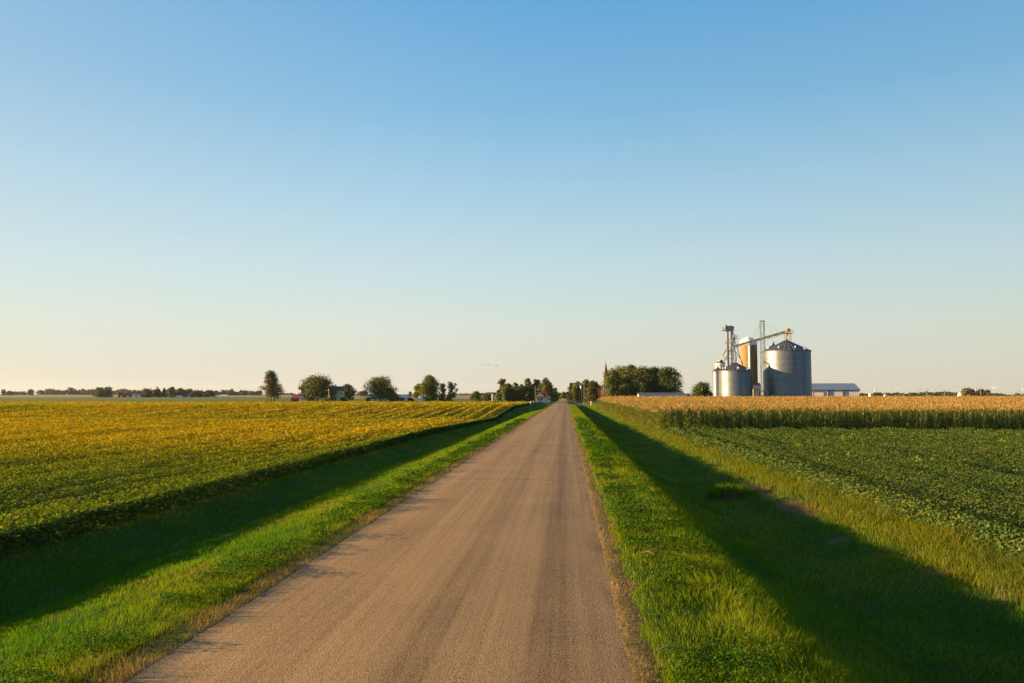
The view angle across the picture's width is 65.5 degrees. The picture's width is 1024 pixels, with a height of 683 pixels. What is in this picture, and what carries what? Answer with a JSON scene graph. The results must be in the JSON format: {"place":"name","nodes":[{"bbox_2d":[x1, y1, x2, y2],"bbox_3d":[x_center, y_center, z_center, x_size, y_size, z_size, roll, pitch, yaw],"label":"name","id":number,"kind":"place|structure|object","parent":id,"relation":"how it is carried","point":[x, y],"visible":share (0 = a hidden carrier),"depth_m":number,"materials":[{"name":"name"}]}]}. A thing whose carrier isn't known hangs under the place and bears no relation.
{"place":"outdoors","nodes":[
{"label":"outdoors","id":0,"kind":"place"},
{"bbox_2d":[0,401,534,558],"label":"soybean field","id":1,"kind":"structure","parent":0,"point":[123,425],"depth_m":55.57,"materials":[{"name":"green plant"}]},
{"bbox_2d":[126,398,633,682],"bbox_3d":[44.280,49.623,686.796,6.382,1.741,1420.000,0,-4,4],"label":"road","id":2,"kind":"structure","parent":0,"point":[486,565],"depth_m":13.60,"materials":[{"name":"gravel"}]},
{"bbox_2d":[0,394,1023,682],"bbox_3d":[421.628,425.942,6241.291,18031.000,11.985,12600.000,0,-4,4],"label":"ground","id":3,"kind":"structure","parent":0,"point":[784,508],"depth_m":19.55,"materials":[{"name":"green plant"}]},
{"bbox_2d":[26,389,34,394],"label":"tree","id":4,"kind":"object","parent":3,"relation":"on","point":[30,392],"visible":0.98,"depth_m":2394.69,"materials":[{"name":"green plant"}]},
{"bbox_2d":[92,387,104,396],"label":"tree","id":5,"kind":"object","parent":3,"relation":"on","point":[98,392],"visible":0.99,"depth_m":1323.54,"materials":[{"name":"green plant"}]},
{"bbox_2d":[102,386,114,396],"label":"tree","id":6,"kind":"object","parent":3,"relation":"on","point":[108,392],"visible":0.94,"depth_m":1334.35,"materials":[{"name":"green plant"}]},
{"bbox_2d":[118,392,125,396],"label":"red barn","id":7,"kind":"structure","parent":3,"relation":"on","point":[121,394],"depth_m":1344.65,"materials":[{"name":"paint"}]},
{"bbox_2d":[137,388,154,396],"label":"tree","id":8,"kind":"object","parent":3,"relation":"on","point":[146,392],"visible":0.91,"depth_m":1346.97,"materials":[{"name":"green plant"}]},
{"bbox_2d":[152,388,162,396],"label":"tree","id":9,"kind":"object","parent":3,"relation":"on","point":[157,393],"visible":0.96,"depth_m":1338.47,"materials":[{"name":"green plant"}]},
{"bbox_2d":[161,388,167,396],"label":"tree","id":10,"kind":"object","parent":3,"relation":"on","point":[164,391],"visible":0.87,"depth_m":1348.03,"materials":[{"name":"green plant"}]},
{"bbox_2d":[165,386,175,396],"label":"tree","id":11,"kind":"object","parent":3,"relation":"on","point":[171,391],"visible":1,"depth_m":1326.67,"materials":[{"name":"green plant"}]},
{"bbox_2d":[175,388,186,396],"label":"tree","id":12,"kind":"object","parent":3,"relation":"on","point":[182,392],"visible":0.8,"depth_m":1354.08,"materials":[{"name":"green plant"}]},
{"bbox_2d":[184,389,193,396],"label":"tree","id":13,"kind":"object","parent":3,"relation":"on","point":[188,391],"visible":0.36,"depth_m":1386.05,"materials":[{"name":"green plant"}]},
{"bbox_2d":[190,389,202,396],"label":"tree","id":14,"kind":"object","parent":3,"relation":"on","point":[196,393],"visible":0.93,"depth_m":1342.24,"materials":[{"name":"green plant"}]},
{"bbox_2d":[201,389,215,396],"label":"tree","id":15,"kind":"object","parent":3,"relation":"on","point":[208,392],"visible":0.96,"depth_m":1340.85,"materials":[{"name":"green plant"}]},
{"bbox_2d":[12,387,496,395],"bbox_3d":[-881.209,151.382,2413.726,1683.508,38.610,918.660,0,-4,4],"label":"wood","id":16,"kind":"object","parent":3,"relation":"on","point":[71,391],"visible":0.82,"depth_m":2699.45,"materials":[{"name":"green plant"}]},
{"bbox_2d":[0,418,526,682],"bbox_3d":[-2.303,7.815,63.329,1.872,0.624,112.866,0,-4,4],"label":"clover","id":17,"kind":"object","parent":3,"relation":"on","point":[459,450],"visible":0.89,"depth_m":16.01,"materials":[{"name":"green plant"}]},
{"bbox_2d":[258,370,284,401],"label":"tree","id":18,"kind":"object","parent":3,"relation":"on","point":[272,391],"visible":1,"depth_m":440.15,"materials":[{"name":"green plant"}]},
{"bbox_2d":[291,394,314,401],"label":"red shed","id":19,"kind":"structure","parent":3,"relation":"on","point":[295,397],"depth_m":444.03,"materials":[{"name":"paint"}]},
{"bbox_2d":[297,373,340,401],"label":"tree","id":20,"kind":"object","parent":3,"relation":"on","point":[318,387],"visible":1,"depth_m":436.31,"materials":[{"name":"green plant"}]},
{"bbox_2d":[328,385,344,400],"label":"farmhouse","id":21,"kind":"object","parent":3,"relation":"on","point":[340,394],"visible":0.62,"depth_m":447.25,"materials":[{"name":"beige"}]},
{"bbox_2d":[343,383,358,400],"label":"tree","id":22,"kind":"object","parent":3,"relation":"on","point":[349,391],"visible":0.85,"depth_m":475.22,"materials":[{"name":"green plant"}]},
{"bbox_2d":[52,404,678,682],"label":"dry roadside grass","id":23,"kind":"structure","parent":3,"relation":"on","point":[197,613],"depth_m":13.52,"materials":[{"name":"plant"}]},
{"bbox_2d":[360,374,399,401],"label":"tree","id":24,"kind":"object","parent":3,"relation":"on","point":[378,385],"visible":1,"depth_m":438.66,"materials":[{"name":"green plant"}]},
{"bbox_2d":[366,394,409,400],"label":"pole barn","id":25,"kind":"structure","parent":3,"relation":"on","point":[405,397],"depth_m":467.42,"materials":[{"name":"white paint"}]},
{"bbox_2d":[412,383,423,399],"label":"tree","id":26,"kind":"object","parent":3,"relation":"on","point":[416,394],"visible":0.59,"depth_m":460.70,"materials":[{"name":"green plant"}]},
{"bbox_2d":[418,396,425,400],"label":"storage tank","id":27,"kind":"object","parent":3,"relation":"on","point":[420,398],"visible":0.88,"depth_m":450.61,"materials":[{"name":"white metal"}]},
{"bbox_2d":[417,373,441,400],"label":"tree","id":28,"kind":"object","parent":3,"relation":"on","point":[430,385],"visible":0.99,"depth_m":453.43,"materials":[{"name":"green plant"}]},
{"bbox_2d":[438,394,445,400],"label":"shrub","id":29,"kind":"object","parent":3,"relation":"on","point":[441,397],"visible":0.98,"depth_m":451.92,"materials":[{"name":"green plant"}]},
{"bbox_2d":[438,383,446,395],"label":"tree","id":30,"kind":"object","parent":3,"relation":"on","point":[443,389],"visible":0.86,"depth_m":456.99,"materials":[{"name":"green plant"}]},
{"bbox_2d":[445,394,453,400],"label":"shrub","id":31,"kind":"object","parent":3,"relation":"on","point":[449,397],"visible":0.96,"depth_m":451.87,"materials":[{"name":"green plant"}]},
{"bbox_2d":[447,381,458,399],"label":"tree","id":32,"kind":"object","parent":3,"relation":"on","point":[450,386],"visible":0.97,"depth_m":457.25,"materials":[{"name":"green plant"}]},
{"bbox_2d":[469,391,482,400],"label":"shrub","id":33,"kind":"object","parent":3,"relation":"on","point":[474,396],"visible":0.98,"depth_m":520.71,"materials":[{"name":"green plant"}]},
{"bbox_2d":[481,393,493,400],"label":"shed","id":34,"kind":"object","parent":3,"relation":"on","point":[486,397],"visible":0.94,"depth_m":499.87,"materials":[{"name":"white paint"}]},
{"bbox_2d":[495,390,502,400],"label":"tree","id":35,"kind":"object","parent":3,"relation":"on","point":[499,395],"visible":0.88,"depth_m":469.60,"materials":[{"name":"green plant"}]},
{"bbox_2d":[497,379,505,400],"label":"tree","id":36,"kind":"object","parent":3,"relation":"on","point":[501,382],"visible":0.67,"depth_m":479.98,"materials":[{"name":"green plant"}]},
{"bbox_2d":[500,383,515,400],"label":"tree","id":37,"kind":"object","parent":3,"relation":"on","point":[505,387],"visible":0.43,"depth_m":460.80,"materials":[{"name":"green plant"}]},
{"bbox_2d":[504,387,516,400],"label":"tree","id":38,"kind":"object","parent":3,"relation":"on","point":[510,394],"visible":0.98,"depth_m":453.26,"materials":[{"name":"green plant"}]},
{"bbox_2d":[512,382,519,399],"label":"tree","id":39,"kind":"object","parent":3,"relation":"on","point":[515,384],"visible":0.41,"depth_m":469.49,"materials":[{"name":"green plant"}]},
{"bbox_2d":[520,378,532,387],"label":"tree","id":40,"kind":"object","parent":3,"relation":"on","point":[528,382],"visible":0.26,"depth_m":470.84,"materials":[{"name":"green plant"}]},
{"bbox_2d":[515,385,539,400],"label":"tree","id":41,"kind":"object","parent":3,"relation":"on","point":[523,390],"visible":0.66,"depth_m":452.63,"materials":[{"name":"green plant"}]},
{"bbox_2d":[524,392,531,400],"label":"tree","id":42,"kind":"object","parent":3,"relation":"on","point":[528,394],"visible":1,"depth_m":446.89,"materials":[{"name":"green plant"}]},
{"bbox_2d":[532,379,540,389],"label":"tree","id":43,"kind":"object","parent":3,"relation":"on","point":[537,382],"visible":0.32,"depth_m":478.71,"materials":[{"name":"green plant"}]},
{"bbox_2d":[536,392,550,402],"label":"white house","id":44,"kind":"structure","parent":3,"relation":"on","point":[540,397],"depth_m":418.89,"materials":[{"name":"paint"}]},
{"bbox_2d":[537,377,552,399],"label":"tree","id":45,"kind":"object","parent":3,"relation":"on","point":[545,380],"visible":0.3,"depth_m":468.08,"materials":[{"name":"green plant"}]},
{"bbox_2d":[540,386,552,402],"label":"tree","id":46,"kind":"object","parent":3,"relation":"on","point":[546,391],"visible":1,"depth_m":412.31,"materials":[{"name":"green plant"}]},
{"bbox_2d":[541,383,557,401],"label":"tree","id":47,"kind":"object","parent":3,"relation":"on","point":[552,397],"visible":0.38,"depth_m":459.32,"materials":[{"name":"green plant"}]},
{"bbox_2d":[552,388,559,400],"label":"tree","id":48,"kind":"object","parent":3,"relation":"on","point":[555,390],"visible":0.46,"depth_m":556.87,"materials":[{"name":"green plant"}]},
{"bbox_2d":[560,391,567,398],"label":"tree","id":49,"kind":"object","parent":3,"relation":"on","point":[563,394],"visible":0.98,"depth_m":944.43,"materials":[{"name":"green plant"}]},
{"bbox_2d":[567,383,575,401],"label":"tree","id":50,"kind":"object","parent":3,"relation":"on","point":[570,387],"visible":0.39,"depth_m":516.43,"materials":[{"name":"green plant"}]},
{"bbox_2d":[571,381,582,400],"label":"tree","id":51,"kind":"object","parent":3,"relation":"on","point":[576,385],"visible":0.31,"depth_m":496.14,"materials":[{"name":"green plant"}]},
{"bbox_2d":[567,384,587,401],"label":"tree","id":52,"kind":"object","parent":3,"relation":"on","point":[579,394],"visible":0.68,"depth_m":464.41,"materials":[{"name":"green plant"}]},
{"bbox_2d":[582,379,589,386],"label":"tree","id":53,"kind":"object","parent":3,"relation":"on","point":[586,383],"visible":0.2,"depth_m":505.26,"materials":[{"name":"green plant"}]},
{"bbox_2d":[584,387,598,401],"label":"tree","id":54,"kind":"object","parent":3,"relation":"on","point":[592,396],"visible":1,"depth_m":341.78,"materials":[{"name":"green plant"}]},
{"bbox_2d":[584,380,602,398],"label":"tree","id":55,"kind":"object","parent":3,"relation":"on","point":[593,383],"visible":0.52,"depth_m":455.74,"materials":[{"name":"green plant"}]},
{"bbox_2d":[598,388,606,396],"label":"bare shrub","id":56,"kind":"object","parent":3,"relation":"on","point":[603,393],"visible":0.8,"depth_m":327.28,"materials":[{"name":"brown plant"}]},
{"bbox_2d":[599,362,607,396],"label":"church","id":57,"kind":"structure","parent":3,"relation":"on","point":[605,368],"depth_m":595.71,"materials":[{"name":"stone"}]},
{"bbox_2d":[599,369,624,395],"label":"tree","id":58,"kind":"object","parent":3,"relation":"on","point":[611,379],"visible":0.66,"depth_m":434.90,"materials":[{"name":"green plant"}]},
{"bbox_2d":[607,386,618,396],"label":"tree","id":59,"kind":"object","parent":3,"relation":"on","point":[612,391],"visible":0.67,"depth_m":425.31,"materials":[{"name":"green plant"}]},
{"bbox_2d":[608,365,626,391],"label":"tree","id":60,"kind":"object","parent":3,"relation":"on","point":[619,368],"visible":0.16,"depth_m":449.70,"materials":[{"name":"green plant"}]},
{"bbox_2d":[618,383,636,395],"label":"tree","id":61,"kind":"object","parent":3,"relation":"on","point":[625,390],"visible":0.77,"depth_m":425.84,"materials":[{"name":"green plant"}]},
{"bbox_2d":[618,364,639,395],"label":"tree","id":62,"kind":"object","parent":3,"relation":"on","point":[630,369],"visible":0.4,"depth_m":442.43,"materials":[{"name":"green plant"}]},
{"bbox_2d":[635,383,649,395],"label":"tree","id":63,"kind":"object","parent":3,"relation":"on","point":[641,387],"visible":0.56,"depth_m":425.58,"materials":[{"name":"green plant"}]},
{"bbox_2d":[630,365,655,395],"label":"tree","id":64,"kind":"object","parent":3,"relation":"on","point":[644,375],"visible":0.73,"depth_m":433.04,"materials":[{"name":"green plant"}]},
{"bbox_2d":[649,365,662,392],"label":"tree","id":65,"kind":"object","parent":3,"relation":"on","point":[653,368],"visible":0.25,"depth_m":438.32,"materials":[{"name":"green plant"}]},
{"bbox_2d":[637,393,685,396],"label":"livestock barn","id":66,"kind":"structure","parent":3,"relation":"on","point":[660,394],"depth_m":299.13,"materials":[{"name":"white paint"}]},
{"bbox_2d":[654,640,678,652],"bbox_3d":[2.089,4.121,10.780,0.424,0.113,0.130,1,-4,-17],"label":"dry stalk","id":67,"kind":"object","parent":3,"relation":"on","point":[665,647],"visible":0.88,"depth_m":10.74,"materials":[{"name":"beige plant"}]},
{"bbox_2d":[651,366,683,392],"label":"tree","id":68,"kind":"object","parent":3,"relation":"on","point":[667,379],"visible":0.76,"depth_m":428.05,"materials":[{"name":"green plant"}]},
{"bbox_2d":[574,418,805,682],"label":"clover","id":69,"kind":"object","parent":3,"relation":"on","point":[635,528],"visible":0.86,"depth_m":15.92,"materials":[{"name":"green plant"}]},
{"bbox_2d":[688,381,712,396],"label":"tree","id":70,"kind":"object","parent":3,"relation":"on","point":[701,388],"visible":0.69,"depth_m":322.80,"materials":[{"name":"green plant"}]},
{"bbox_2d":[712,365,720,395],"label":"grain bin","id":71,"kind":"object","parent":3,"relation":"on","point":[715,373],"visible":0.41,"depth_m":258.49,"materials":[{"name":"metal"}]},
{"bbox_2d":[704,482,755,500],"bbox_3d":[9.577,6.508,34.557,2.576,0.946,1.765,0,-4,4],"label":"earth mound","id":72,"kind":"object","parent":3,"relation":"on","point":[717,492],"visible":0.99,"depth_m":34.34,"materials":[{"name":"green plant"}]},
{"bbox_2d":[717,325,742,367],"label":"bucket elevator","id":73,"kind":"object","parent":3,"relation":"on","point":[733,336],"visible":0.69,"depth_m":261.88,"materials":[{"name":"grey paint"}]},
{"bbox_2d":[733,329,793,347],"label":"grain conveyor","id":74,"kind":"object","parent":73,"relation":"attached to","point":[786,331],"visible":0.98,"depth_m":258.94,"materials":[{"name":"silver metal"}]},
{"bbox_2d":[718,360,752,396],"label":"grain bin","id":75,"kind":"object","parent":3,"relation":"on","point":[735,378],"visible":0.81,"depth_m":249.62,"materials":[{"name":"metal"}]},
{"bbox_2d":[739,337,757,383],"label":"stave silo","id":76,"kind":"object","parent":3,"relation":"on","point":[748,354],"visible":0.45,"depth_m":269.93,"materials":[{"name":"concrete"}]},
{"bbox_2d":[753,383,761,396],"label":"feed shed","id":77,"kind":"structure","parent":3,"relation":"on","point":[757,388],"depth_m":266.55,"materials":[{"name":"white paint"}]},
{"bbox_2d":[754,390,758,396],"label":"door","id":78,"kind":"structure","parent":77,"relation":"in","point":[756,392],"depth_m":266.44,"materials":[{"name":"white metal"}]},
{"bbox_2d":[754,321,776,394],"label":"lattice tower","id":79,"kind":"structure","parent":3,"relation":"on","point":[761,360],"depth_m":263.30,"materials":[{"name":"metal"}]},
{"bbox_2d":[762,337,811,396],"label":"grain bin","id":80,"kind":"object","parent":3,"relation":"on","point":[787,371],"visible":0.78,"depth_m":250.42,"materials":[{"name":"metal"}]},
{"bbox_2d":[569,403,1023,682],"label":"verge grass","id":81,"kind":"structure","parent":3,"relation":"on","point":[774,602],"depth_m":16.89,"materials":[{"name":"green plant"}]},
{"bbox_2d":[597,395,1023,431],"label":"corn field","id":82,"kind":"structure","parent":3,"relation":"on","point":[922,412],"depth_m":91.08,"materials":[{"name":"beige plant"}]},
{"bbox_2d":[640,426,1023,606],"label":"field edge weeds","id":83,"kind":"object","parent":3,"relation":"on","point":[917,532],"visible":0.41,"depth_m":24.22,"materials":[{"name":"green plant"}]},
{"bbox_2d":[812,383,860,396],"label":"machine shed","id":84,"kind":"structure","parent":3,"relation":"on","point":[834,389],"depth_m":279.19,"materials":[{"name":"white metal"}]},
{"bbox_2d":[813,392,823,396],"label":"overhead door","id":85,"kind":"structure","parent":84,"relation":"in","point":[817,394],"depth_m":279.23,"materials":[{"name":"white paint"}]},
{"bbox_2d":[665,425,1023,560],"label":"soybean field","id":86,"kind":"structure","parent":3,"relation":"on","point":[860,445],"depth_m":40.71,"materials":[{"name":"green plant"}]},
{"bbox_2d":[686,391,1023,395],"bbox_3d":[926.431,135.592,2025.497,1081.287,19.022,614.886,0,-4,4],"label":"wood","id":87,"kind":"object","parent":3,"relation":"on","point":[921,393],"visible":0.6,"depth_m":1892.72,"materials":[{"name":"green plant"}]},
{"bbox_2d":[961,387,977,396],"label":"tree","id":88,"kind":"object","parent":3,"relation":"on","point":[967,391],"visible":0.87,"depth_m":1094.33,"materials":[{"name":"green plant"}]},
{"bbox_2d":[975,389,985,395],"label":"tree","id":89,"kind":"object","parent":3,"relation":"on","point":[981,392],"visible":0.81,"depth_m":1112.97,"materials":[{"name":"green plant"}]},
{"bbox_2d":[984,389,990,395],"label":"tree","id":90,"kind":"object","parent":3,"relation":"on","point":[988,392],"visible":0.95,"depth_m":1122.96,"materials":[{"name":"green plant"}]},
{"bbox_2d":[0,0,1023,394],"label":"sky","id":91,"kind":"structure","parent":0,"point":[219,195],"materials":[{"name":"blue"}]},
{"bbox_2d":[715,360,724,368],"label":"hopper tank","id":92,"kind":"object","parent":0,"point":[720,363],"visible":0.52,"depth_m":263.87,"materials":[{"name":"white metal"}]}
]}

